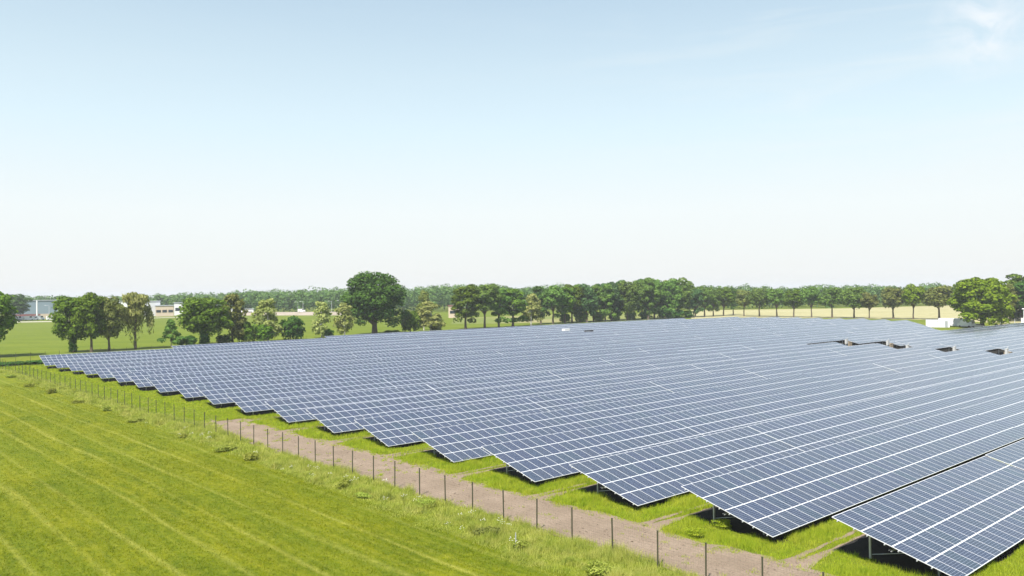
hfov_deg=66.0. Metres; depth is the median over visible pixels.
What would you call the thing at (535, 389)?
solar table
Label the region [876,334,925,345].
solar table
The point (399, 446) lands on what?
bare earth
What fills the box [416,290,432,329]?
birch tree
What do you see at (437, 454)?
bare earth
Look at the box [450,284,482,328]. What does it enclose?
field tree
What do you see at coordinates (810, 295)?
roadside tree
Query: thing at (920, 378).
solar table
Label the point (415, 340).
solar table
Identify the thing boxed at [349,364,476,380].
solar table
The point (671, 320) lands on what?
solar table
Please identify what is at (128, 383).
bare earth
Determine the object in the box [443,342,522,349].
solar table
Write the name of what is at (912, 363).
solar table
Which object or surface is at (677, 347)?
solar table
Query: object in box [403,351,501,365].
solar table
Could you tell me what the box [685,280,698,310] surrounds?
field tree
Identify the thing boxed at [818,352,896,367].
solar table
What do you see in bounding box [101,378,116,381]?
bare earth
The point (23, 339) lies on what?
ground
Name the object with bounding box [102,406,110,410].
weed clump
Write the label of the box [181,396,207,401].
bare earth
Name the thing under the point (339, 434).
bare earth
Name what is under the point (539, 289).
field tree
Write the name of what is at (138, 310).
weeping birch
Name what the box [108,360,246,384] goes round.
solar table
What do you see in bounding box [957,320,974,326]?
van
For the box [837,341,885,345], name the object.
bare earth
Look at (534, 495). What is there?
wheel track
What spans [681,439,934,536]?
solar table
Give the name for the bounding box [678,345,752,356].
solar table
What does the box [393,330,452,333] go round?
solar table
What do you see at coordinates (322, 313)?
birch tree
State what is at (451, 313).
house
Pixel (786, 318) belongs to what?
solar table
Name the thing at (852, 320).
solar table
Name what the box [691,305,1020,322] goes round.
crop field
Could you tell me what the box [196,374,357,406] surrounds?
solar table
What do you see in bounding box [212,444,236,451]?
weed clump
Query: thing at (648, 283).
field tree
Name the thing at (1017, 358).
solar table
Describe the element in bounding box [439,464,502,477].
wheel track
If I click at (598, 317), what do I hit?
bush
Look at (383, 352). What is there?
solar table
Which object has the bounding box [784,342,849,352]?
solar table
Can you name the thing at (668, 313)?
bush
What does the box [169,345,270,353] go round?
solar table
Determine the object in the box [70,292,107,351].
oak tree
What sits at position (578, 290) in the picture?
field tree
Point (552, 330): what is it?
solar table
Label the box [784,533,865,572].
wheel track
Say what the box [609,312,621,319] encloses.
bush
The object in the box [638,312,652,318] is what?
bush
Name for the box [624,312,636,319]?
bush
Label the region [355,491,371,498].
weed clump
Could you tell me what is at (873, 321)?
solar table
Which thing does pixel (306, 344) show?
solar table
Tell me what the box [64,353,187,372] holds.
solar table
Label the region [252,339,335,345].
solar table
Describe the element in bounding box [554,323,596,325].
solar table
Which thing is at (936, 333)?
solar table
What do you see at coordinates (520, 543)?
weed clump
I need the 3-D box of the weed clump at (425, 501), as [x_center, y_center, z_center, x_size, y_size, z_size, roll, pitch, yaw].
[-5.891,14.872,54.264,1.436,0.786,1.748,-1,0,-17]
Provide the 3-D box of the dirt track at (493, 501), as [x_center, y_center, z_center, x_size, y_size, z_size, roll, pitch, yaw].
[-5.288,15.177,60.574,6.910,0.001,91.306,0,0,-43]
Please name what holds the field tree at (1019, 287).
on the crop field at (927, 312)
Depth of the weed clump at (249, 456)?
70.65 m
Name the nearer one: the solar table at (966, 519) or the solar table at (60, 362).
the solar table at (966, 519)
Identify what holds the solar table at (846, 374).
on the solar field ground at (34, 358)
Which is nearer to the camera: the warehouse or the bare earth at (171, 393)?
the bare earth at (171, 393)
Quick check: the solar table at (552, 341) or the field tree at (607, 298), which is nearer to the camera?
the solar table at (552, 341)
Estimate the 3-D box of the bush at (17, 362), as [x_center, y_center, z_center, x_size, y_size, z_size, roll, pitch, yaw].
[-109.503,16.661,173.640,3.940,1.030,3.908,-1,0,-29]
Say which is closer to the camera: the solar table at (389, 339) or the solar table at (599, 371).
the solar table at (599, 371)
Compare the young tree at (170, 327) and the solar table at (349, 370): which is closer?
the solar table at (349, 370)
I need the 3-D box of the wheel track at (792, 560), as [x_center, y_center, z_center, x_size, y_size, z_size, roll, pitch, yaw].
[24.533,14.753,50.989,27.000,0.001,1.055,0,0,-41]
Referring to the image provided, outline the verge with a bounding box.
[0,364,913,575]
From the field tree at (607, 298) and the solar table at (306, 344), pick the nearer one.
the solar table at (306, 344)
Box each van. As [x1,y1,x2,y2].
[23,316,33,319]
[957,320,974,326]
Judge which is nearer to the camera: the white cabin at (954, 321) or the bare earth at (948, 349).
the bare earth at (948, 349)
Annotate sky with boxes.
[0,0,1023,298]
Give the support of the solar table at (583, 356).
on the solar field ground at (34, 358)
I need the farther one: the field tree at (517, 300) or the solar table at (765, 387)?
the field tree at (517, 300)
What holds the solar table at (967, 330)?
on the solar field ground at (34, 358)
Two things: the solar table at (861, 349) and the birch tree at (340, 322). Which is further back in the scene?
the birch tree at (340, 322)
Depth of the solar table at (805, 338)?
206.07 m
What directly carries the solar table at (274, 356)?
on the solar field ground at (34, 358)
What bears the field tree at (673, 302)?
on the sunlit clearing
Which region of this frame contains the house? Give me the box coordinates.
[448,305,458,317]
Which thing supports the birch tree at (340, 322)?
on the ground at (23, 339)
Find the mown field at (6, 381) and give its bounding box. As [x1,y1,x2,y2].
[0,375,564,575]
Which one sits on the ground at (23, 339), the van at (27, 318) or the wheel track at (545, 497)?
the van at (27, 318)
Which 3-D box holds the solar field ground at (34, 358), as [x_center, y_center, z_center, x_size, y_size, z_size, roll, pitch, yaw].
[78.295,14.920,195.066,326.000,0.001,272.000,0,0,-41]
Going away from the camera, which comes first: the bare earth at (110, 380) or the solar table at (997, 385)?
the solar table at (997, 385)
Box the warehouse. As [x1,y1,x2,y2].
[15,300,57,318]
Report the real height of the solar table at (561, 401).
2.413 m
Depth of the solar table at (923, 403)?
92.56 m
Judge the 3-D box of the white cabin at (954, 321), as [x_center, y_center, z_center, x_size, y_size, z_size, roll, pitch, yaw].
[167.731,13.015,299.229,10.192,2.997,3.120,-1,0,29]
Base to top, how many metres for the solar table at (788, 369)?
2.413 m
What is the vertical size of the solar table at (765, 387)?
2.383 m
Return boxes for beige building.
[155,305,173,316]
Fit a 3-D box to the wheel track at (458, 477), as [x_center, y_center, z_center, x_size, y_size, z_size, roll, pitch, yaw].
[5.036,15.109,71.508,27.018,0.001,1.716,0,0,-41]
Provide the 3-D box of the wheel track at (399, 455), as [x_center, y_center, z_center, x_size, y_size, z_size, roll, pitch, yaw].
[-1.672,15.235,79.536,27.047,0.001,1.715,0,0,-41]
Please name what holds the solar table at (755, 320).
on the solar field ground at (34, 358)
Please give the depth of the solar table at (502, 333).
244.18 m
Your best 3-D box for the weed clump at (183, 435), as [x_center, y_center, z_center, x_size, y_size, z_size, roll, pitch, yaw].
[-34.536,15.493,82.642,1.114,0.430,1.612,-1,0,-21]
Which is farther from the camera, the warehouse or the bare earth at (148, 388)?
the warehouse
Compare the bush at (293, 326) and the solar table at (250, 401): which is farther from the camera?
the bush at (293, 326)
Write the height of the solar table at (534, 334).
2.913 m
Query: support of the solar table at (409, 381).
on the solar field ground at (34, 358)
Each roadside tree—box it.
[735,289,750,315]
[745,288,768,316]
[764,288,786,316]
[782,289,802,316]
[799,286,819,316]
[817,287,843,317]
[839,287,865,317]
[860,292,879,317]
[880,286,903,318]
[901,283,926,318]
[921,285,953,317]
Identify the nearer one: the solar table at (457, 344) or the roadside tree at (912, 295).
the solar table at (457, 344)
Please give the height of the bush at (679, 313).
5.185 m
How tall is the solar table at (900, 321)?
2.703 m
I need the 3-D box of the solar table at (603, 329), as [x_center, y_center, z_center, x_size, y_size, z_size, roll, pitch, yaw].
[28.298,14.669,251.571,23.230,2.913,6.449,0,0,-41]
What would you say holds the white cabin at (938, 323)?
on the solar field ground at (34, 358)
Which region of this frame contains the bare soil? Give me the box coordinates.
[203,418,254,424]
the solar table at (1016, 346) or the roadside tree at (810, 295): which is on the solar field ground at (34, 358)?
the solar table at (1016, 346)
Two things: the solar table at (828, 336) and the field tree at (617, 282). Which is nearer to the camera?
the solar table at (828, 336)
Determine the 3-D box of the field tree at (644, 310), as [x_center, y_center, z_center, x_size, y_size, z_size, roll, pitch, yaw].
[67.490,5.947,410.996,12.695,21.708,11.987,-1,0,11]
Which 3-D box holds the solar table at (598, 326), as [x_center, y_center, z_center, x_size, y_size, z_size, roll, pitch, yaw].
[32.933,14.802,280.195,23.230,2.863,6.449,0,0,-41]
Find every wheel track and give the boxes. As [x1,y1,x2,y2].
[278,426,323,432]
[319,435,370,443]
[325,436,373,444]
[374,447,432,457]
[379,449,431,459]
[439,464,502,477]
[446,466,505,480]
[522,481,593,498]
[532,483,599,501]
[628,503,708,528]
[634,506,716,532]
[772,530,857,567]
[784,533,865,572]
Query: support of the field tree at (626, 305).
on the ground at (23, 339)
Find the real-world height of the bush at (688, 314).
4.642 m
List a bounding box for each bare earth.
[86,375,100,378]
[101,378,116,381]
[119,382,135,385]
[138,386,157,390]
[158,391,180,395]
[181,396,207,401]
[206,340,844,407]
[238,391,440,415]
[279,417,318,424]
[320,387,662,435]
[364,378,766,448]
[424,371,900,463]
[494,434,765,486]
[583,445,799,510]
[688,438,1023,543]
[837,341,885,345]
[837,466,1023,575]
[853,342,910,348]
[936,347,1004,352]
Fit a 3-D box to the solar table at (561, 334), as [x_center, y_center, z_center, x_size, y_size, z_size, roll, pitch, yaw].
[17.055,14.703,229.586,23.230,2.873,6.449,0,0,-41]
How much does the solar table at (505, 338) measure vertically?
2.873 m
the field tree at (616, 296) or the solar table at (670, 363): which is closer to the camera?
the solar table at (670, 363)
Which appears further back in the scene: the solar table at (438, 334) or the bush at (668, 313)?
the bush at (668, 313)
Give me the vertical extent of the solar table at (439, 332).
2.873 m
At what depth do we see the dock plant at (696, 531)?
47.12 m
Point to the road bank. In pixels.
(294, 313)
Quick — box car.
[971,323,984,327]
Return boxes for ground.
[0,302,1013,543]
[0,322,1023,575]
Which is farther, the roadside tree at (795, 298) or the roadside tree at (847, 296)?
the roadside tree at (795, 298)
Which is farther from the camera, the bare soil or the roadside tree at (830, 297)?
the roadside tree at (830, 297)
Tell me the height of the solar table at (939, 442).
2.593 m
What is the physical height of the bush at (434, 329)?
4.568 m
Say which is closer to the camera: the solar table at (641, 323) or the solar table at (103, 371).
the solar table at (103, 371)
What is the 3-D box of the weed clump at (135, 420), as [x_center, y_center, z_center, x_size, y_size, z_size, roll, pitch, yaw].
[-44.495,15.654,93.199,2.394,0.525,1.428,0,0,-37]
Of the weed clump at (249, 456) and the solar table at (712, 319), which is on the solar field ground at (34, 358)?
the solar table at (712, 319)
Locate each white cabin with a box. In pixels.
[926,320,949,327]
[938,318,965,325]
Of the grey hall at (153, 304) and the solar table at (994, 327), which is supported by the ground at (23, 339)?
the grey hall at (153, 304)
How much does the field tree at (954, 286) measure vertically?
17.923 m
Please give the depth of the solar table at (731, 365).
137.41 m
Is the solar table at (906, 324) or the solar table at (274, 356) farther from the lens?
the solar table at (906, 324)
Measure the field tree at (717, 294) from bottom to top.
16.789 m
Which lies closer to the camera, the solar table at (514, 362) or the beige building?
the solar table at (514, 362)
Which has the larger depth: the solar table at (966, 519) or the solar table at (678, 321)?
the solar table at (678, 321)
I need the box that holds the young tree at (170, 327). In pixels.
[157,319,181,346]
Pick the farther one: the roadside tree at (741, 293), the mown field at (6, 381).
the roadside tree at (741, 293)
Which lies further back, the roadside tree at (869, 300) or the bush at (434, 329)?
the roadside tree at (869, 300)
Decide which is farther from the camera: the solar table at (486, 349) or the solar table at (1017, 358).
the solar table at (486, 349)
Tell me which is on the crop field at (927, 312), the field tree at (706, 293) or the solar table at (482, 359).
the field tree at (706, 293)
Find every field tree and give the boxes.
[95,296,125,350]
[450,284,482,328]
[469,283,503,327]
[486,288,511,326]
[501,288,527,326]
[530,286,551,323]
[538,285,567,323]
[554,286,575,322]
[563,284,584,322]
[576,283,598,321]
[587,284,603,321]
[594,283,616,321]
[603,282,623,320]
[613,280,628,319]
[617,281,637,320]
[627,280,645,319]
[635,279,651,318]
[639,277,661,319]
[650,278,667,318]
[656,280,674,307]
[660,279,683,318]
[665,277,692,309]
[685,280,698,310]
[688,289,704,316]
[696,285,715,316]
[706,287,721,315]
[717,286,734,315]
[729,287,739,314]
[951,281,976,317]
[1003,283,1022,320]
[1004,274,1023,319]
[1013,280,1023,307]
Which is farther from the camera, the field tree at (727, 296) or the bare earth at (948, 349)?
the field tree at (727, 296)
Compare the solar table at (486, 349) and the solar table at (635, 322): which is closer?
the solar table at (486, 349)
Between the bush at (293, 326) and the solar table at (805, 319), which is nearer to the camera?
the bush at (293, 326)
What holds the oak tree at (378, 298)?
on the ground at (23, 339)
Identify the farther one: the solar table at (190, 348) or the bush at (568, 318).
the bush at (568, 318)
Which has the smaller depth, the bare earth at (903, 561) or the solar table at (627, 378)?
the bare earth at (903, 561)
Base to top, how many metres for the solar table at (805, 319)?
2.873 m
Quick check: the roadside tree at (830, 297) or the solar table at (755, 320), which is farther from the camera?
the roadside tree at (830, 297)
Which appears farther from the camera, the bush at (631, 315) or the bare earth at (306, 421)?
the bush at (631, 315)
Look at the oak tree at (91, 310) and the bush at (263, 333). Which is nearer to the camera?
the oak tree at (91, 310)
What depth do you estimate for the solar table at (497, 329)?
262.75 m
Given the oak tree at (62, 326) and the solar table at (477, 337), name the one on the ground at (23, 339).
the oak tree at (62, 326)
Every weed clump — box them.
[22,383,34,386]
[45,388,56,392]
[70,400,83,402]
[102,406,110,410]
[125,418,145,422]
[177,433,187,437]
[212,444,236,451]
[241,452,258,459]
[335,478,351,488]
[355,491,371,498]
[415,497,434,506]
[472,526,499,536]
[512,539,530,547]
[584,560,614,575]
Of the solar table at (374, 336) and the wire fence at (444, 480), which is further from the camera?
the solar table at (374, 336)
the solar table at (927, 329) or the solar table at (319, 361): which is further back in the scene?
the solar table at (927, 329)
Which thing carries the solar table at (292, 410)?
on the solar field ground at (34, 358)
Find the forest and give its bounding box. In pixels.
[25,282,980,311]
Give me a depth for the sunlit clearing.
419.84 m
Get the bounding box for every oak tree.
[0,291,19,341]
[6,294,32,320]
[47,295,89,352]
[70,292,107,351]
[175,296,235,343]
[339,270,408,333]
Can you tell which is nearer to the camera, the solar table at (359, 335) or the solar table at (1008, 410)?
the solar table at (1008, 410)
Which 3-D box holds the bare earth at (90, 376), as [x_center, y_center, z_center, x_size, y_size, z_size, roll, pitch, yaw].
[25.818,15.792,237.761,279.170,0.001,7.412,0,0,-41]
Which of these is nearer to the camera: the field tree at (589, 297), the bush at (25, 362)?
the bush at (25, 362)
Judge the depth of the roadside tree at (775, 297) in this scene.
419.59 m
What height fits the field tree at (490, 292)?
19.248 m
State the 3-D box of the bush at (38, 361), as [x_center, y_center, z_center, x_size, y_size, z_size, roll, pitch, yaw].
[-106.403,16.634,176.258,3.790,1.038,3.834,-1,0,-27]
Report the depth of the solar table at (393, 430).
83.43 m
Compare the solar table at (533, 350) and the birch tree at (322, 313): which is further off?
the birch tree at (322, 313)
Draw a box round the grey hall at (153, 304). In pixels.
[145,301,159,315]
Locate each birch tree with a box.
[220,293,248,342]
[251,298,281,340]
[311,301,331,337]
[332,302,354,334]
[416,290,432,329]
[417,301,445,330]
[522,293,543,325]
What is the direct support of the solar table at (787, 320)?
on the solar field ground at (34, 358)
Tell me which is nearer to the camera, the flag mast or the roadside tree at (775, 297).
the roadside tree at (775, 297)
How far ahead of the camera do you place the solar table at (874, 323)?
280.29 m
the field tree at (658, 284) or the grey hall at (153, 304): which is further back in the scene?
the grey hall at (153, 304)
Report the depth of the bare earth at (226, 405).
107.15 m
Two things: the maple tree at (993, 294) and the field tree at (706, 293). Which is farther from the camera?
the field tree at (706, 293)
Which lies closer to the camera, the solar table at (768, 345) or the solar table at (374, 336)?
the solar table at (768, 345)
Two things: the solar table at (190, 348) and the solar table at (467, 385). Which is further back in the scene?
the solar table at (190, 348)
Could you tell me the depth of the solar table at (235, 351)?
176.25 m
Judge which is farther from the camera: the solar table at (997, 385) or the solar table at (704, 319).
the solar table at (704, 319)
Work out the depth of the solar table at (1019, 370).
119.61 m
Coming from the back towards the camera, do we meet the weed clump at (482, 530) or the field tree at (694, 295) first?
the field tree at (694, 295)
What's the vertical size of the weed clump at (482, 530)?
0.656 m
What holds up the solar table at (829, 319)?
on the solar field ground at (34, 358)
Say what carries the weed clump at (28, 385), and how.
on the mown field at (6, 381)
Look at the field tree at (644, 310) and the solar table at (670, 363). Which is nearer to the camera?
the solar table at (670, 363)
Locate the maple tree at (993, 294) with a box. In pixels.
[945,277,1017,324]
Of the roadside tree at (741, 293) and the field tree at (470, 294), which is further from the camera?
the roadside tree at (741, 293)
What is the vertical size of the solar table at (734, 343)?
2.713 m
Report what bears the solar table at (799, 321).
on the solar field ground at (34, 358)
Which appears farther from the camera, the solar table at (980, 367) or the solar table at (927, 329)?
the solar table at (927, 329)
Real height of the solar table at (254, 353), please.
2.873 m
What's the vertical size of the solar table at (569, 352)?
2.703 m
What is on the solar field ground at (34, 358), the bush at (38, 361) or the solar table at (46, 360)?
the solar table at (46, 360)
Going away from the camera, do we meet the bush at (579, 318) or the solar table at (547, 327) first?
the solar table at (547, 327)
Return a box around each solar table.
[39,349,155,367]
[50,351,170,370]
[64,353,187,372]
[78,355,205,377]
[92,358,223,380]
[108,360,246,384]
[127,363,269,389]
[147,366,294,392]
[154,344,252,351]
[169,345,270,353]
[171,370,324,399]
[172,341,262,347]
[186,347,290,355]
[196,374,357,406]
[203,349,309,358]
[222,351,330,362]
[225,379,395,414]
[242,353,355,364]
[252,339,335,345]
[262,337,341,342]
[265,355,381,367]
[265,385,439,422]
[268,341,355,347]
[288,342,375,349]
[290,358,409,370]
[306,390,491,433]
[308,343,397,351]
[318,361,440,375]
[325,333,392,337]
[328,345,419,355]
[336,336,407,340]
[341,334,409,338]
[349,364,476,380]
[352,347,445,356]
[354,336,429,342]
[354,398,548,446]
[374,338,450,343]
[376,349,473,358]
[383,367,517,390]
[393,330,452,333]
[394,339,473,345]
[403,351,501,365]
[408,332,471,336]
[410,331,470,334]
[412,406,617,461]
[417,340,496,347]
[426,333,492,338]
[427,372,563,393]
[434,353,535,365]
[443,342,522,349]
[449,334,513,339]
[453,327,506,330]
[467,355,571,368]
[469,343,550,354]
[470,328,523,331]
[470,329,527,333]
[470,335,537,340]
[473,376,616,401]
[481,415,703,481]
[491,330,549,335]
[492,336,561,342]
[497,345,579,354]
[504,358,612,375]
[505,325,553,328]
[513,331,571,335]
[519,337,587,344]
[524,325,572,328]
[526,327,576,330]
[526,382,673,410]
[528,347,613,357]
[535,331,594,336]
[547,327,598,331]
[550,362,658,379]
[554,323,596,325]
[561,349,647,360]
[569,328,621,332]
[569,427,803,505]
[570,323,613,326]
[576,324,622,327]
[589,387,741,421]
[596,321,635,323]
[598,365,711,385]
[599,351,690,364]
[614,321,653,323]
[620,322,659,324]
[636,319,670,321]
[639,343,714,352]
[645,354,734,368]
[650,370,765,392]
[653,319,689,321]
[660,320,695,322]
[662,393,823,435]
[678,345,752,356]
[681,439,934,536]
[687,318,721,319]
[692,356,785,372]
[696,319,729,320]
[705,338,766,346]
[711,374,832,399]
[716,318,750,321]
[722,347,798,359]
[739,319,770,321]
[742,340,807,349]
[743,360,839,378]
[747,401,916,451]
[748,317,779,319]
[758,334,827,343]
[759,319,793,322]
[767,349,845,362]
[770,317,801,319]
[782,320,816,323]
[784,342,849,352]
[784,378,907,408]
[791,318,821,320]
[805,320,839,324]
[805,364,899,383]
[806,331,854,342]
[813,318,844,320]
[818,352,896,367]
[828,343,895,355]
[831,321,864,324]
[832,456,1023,575]
[835,332,886,343]
[837,318,867,321]
[853,409,1023,472]
[858,322,890,325]
[862,319,891,323]
[865,383,993,419]
[873,355,953,371]
[873,366,971,390]
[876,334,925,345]
[877,346,942,358]
[884,322,930,327]
[886,320,921,324]
[895,337,950,348]
[911,327,940,332]
[914,330,958,337]
[930,348,997,362]
[937,333,985,341]
[940,357,1023,376]
[941,339,997,350]
[947,370,1023,398]
[948,327,987,333]
[962,391,1023,430]
[971,330,1013,336]
[977,325,1012,330]
[986,439,1023,469]
[989,340,1023,352]
[992,351,1023,365]
[1000,327,1023,333]
[1004,323,1023,327]
[1008,367,1023,374]
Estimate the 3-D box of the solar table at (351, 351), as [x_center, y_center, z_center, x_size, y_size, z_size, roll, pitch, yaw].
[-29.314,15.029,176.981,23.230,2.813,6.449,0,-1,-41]
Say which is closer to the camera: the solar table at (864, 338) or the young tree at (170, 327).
the solar table at (864, 338)
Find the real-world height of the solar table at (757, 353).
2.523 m
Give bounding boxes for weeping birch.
[115,292,154,348]
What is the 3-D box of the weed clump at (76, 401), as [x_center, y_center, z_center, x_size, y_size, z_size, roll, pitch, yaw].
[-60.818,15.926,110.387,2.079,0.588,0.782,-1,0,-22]
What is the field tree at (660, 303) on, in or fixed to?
on the sunlit clearing
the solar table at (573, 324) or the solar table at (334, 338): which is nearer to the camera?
the solar table at (334, 338)
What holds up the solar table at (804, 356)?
on the solar field ground at (34, 358)
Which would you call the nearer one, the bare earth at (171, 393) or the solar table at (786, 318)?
the bare earth at (171, 393)
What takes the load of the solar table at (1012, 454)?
on the solar field ground at (34, 358)
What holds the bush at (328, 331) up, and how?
on the ground at (23, 339)
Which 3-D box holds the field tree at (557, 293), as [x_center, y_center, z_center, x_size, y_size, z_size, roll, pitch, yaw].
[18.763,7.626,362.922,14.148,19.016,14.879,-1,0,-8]
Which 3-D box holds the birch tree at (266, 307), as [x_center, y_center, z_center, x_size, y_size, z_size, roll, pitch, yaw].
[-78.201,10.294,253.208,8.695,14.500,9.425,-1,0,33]
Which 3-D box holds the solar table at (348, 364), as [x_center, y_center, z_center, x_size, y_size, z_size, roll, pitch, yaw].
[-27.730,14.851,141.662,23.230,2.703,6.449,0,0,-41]
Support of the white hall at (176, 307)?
on the ground at (23, 339)
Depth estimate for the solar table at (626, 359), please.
151.83 m
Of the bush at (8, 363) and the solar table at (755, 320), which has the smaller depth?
the bush at (8, 363)
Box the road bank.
[246,312,341,314]
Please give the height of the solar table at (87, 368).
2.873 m
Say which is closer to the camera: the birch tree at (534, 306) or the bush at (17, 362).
the bush at (17, 362)
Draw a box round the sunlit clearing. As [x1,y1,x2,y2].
[451,313,670,323]
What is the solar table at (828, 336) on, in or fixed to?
on the solar field ground at (34, 358)
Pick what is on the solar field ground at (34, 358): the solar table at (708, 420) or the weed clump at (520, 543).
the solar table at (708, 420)
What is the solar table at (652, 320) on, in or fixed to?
on the solar field ground at (34, 358)
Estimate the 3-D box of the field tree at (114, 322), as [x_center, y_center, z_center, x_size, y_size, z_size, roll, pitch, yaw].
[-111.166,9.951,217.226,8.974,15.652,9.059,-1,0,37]
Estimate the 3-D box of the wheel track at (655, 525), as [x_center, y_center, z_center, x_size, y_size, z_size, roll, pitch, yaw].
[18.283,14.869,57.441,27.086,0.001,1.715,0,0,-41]
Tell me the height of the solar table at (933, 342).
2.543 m
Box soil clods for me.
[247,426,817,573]
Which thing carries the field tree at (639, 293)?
on the sunlit clearing
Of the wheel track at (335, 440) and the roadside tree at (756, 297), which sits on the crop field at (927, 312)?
the roadside tree at (756, 297)
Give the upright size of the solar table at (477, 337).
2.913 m
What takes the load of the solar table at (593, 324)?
on the solar field ground at (34, 358)
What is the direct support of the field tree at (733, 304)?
on the crop field at (927, 312)
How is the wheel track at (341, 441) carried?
on the bare earth at (399, 446)
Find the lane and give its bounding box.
[22,317,174,321]
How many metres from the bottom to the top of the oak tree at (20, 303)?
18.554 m
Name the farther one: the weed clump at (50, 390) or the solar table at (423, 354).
the solar table at (423, 354)
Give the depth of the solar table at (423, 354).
164.59 m
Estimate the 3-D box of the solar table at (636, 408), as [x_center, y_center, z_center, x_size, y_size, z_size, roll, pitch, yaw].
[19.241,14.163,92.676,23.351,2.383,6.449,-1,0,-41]
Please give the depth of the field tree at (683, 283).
421.46 m
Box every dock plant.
[684,526,703,538]
[711,518,731,529]
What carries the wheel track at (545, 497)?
on the solar field ground at (34, 358)
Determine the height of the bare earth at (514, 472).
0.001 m
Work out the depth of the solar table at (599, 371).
129.67 m
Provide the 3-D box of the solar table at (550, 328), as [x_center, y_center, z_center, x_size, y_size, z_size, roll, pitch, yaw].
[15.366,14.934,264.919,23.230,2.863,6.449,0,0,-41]
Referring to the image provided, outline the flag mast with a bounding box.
[36,301,37,315]
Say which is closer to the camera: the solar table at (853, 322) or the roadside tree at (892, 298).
the solar table at (853, 322)
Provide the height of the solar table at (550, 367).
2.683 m
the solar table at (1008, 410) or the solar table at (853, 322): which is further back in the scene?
the solar table at (853, 322)
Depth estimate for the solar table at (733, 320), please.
320.70 m
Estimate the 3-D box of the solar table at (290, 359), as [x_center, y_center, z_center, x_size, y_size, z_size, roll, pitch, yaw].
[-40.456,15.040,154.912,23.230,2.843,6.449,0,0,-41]
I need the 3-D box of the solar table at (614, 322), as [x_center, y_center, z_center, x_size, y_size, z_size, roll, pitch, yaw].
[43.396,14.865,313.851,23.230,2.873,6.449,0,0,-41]
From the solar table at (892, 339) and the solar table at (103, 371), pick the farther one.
the solar table at (892, 339)
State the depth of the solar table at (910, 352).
161.19 m
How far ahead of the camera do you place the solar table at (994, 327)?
250.18 m
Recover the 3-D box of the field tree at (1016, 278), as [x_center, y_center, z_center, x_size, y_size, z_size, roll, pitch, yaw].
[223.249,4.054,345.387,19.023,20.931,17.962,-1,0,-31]
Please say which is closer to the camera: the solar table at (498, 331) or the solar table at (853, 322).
the solar table at (498, 331)
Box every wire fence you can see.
[1,359,823,575]
[15,318,663,359]
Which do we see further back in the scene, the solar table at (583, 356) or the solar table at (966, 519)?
the solar table at (583, 356)
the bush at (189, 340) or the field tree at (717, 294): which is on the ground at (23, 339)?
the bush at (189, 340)
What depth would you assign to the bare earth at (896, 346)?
197.87 m
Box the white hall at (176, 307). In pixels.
[174,302,182,315]
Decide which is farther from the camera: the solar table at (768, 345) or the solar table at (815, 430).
the solar table at (768, 345)
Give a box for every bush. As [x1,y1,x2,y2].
[0,362,13,365]
[7,361,23,365]
[20,360,34,364]
[30,360,43,363]
[177,335,197,344]
[215,334,232,342]
[235,321,258,341]
[253,324,274,341]
[278,315,305,339]
[323,328,334,336]
[383,330,400,332]
[400,310,420,331]
[429,324,441,330]
[559,314,570,322]
[574,312,588,321]
[592,311,604,321]
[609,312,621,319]
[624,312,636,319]
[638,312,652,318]
[657,308,676,318]
[672,309,684,317]
[683,310,694,317]
[1005,308,1022,318]
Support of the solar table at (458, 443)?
on the solar field ground at (34, 358)
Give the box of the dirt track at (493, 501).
[212,420,829,575]
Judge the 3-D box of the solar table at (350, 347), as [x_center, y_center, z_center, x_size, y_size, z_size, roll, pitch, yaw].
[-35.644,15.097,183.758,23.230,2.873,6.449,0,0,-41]
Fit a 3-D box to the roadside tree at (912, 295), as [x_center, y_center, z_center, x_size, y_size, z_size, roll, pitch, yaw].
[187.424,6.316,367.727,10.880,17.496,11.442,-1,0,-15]
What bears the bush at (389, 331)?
on the ground at (23, 339)
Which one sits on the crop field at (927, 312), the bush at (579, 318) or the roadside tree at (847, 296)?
the roadside tree at (847, 296)
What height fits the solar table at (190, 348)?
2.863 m
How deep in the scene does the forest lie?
657.91 m
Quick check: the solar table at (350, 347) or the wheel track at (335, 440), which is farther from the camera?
the solar table at (350, 347)
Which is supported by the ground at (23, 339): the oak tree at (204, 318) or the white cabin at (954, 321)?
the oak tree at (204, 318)
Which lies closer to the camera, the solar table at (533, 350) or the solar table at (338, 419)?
the solar table at (338, 419)
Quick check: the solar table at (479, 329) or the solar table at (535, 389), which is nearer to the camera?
the solar table at (535, 389)
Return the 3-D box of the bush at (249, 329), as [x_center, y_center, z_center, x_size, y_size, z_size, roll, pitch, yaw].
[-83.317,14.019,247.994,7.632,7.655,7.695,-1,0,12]
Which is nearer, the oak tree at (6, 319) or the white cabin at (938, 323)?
the oak tree at (6, 319)
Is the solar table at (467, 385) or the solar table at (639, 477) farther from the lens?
the solar table at (467, 385)
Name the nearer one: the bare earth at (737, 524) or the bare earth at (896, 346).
the bare earth at (737, 524)
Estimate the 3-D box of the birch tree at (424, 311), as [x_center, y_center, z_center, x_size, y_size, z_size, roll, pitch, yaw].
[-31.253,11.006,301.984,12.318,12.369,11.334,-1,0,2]
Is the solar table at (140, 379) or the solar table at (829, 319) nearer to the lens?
the solar table at (140, 379)
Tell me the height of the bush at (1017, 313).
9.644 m
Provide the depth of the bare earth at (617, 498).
56.38 m
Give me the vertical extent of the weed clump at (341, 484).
0.739 m

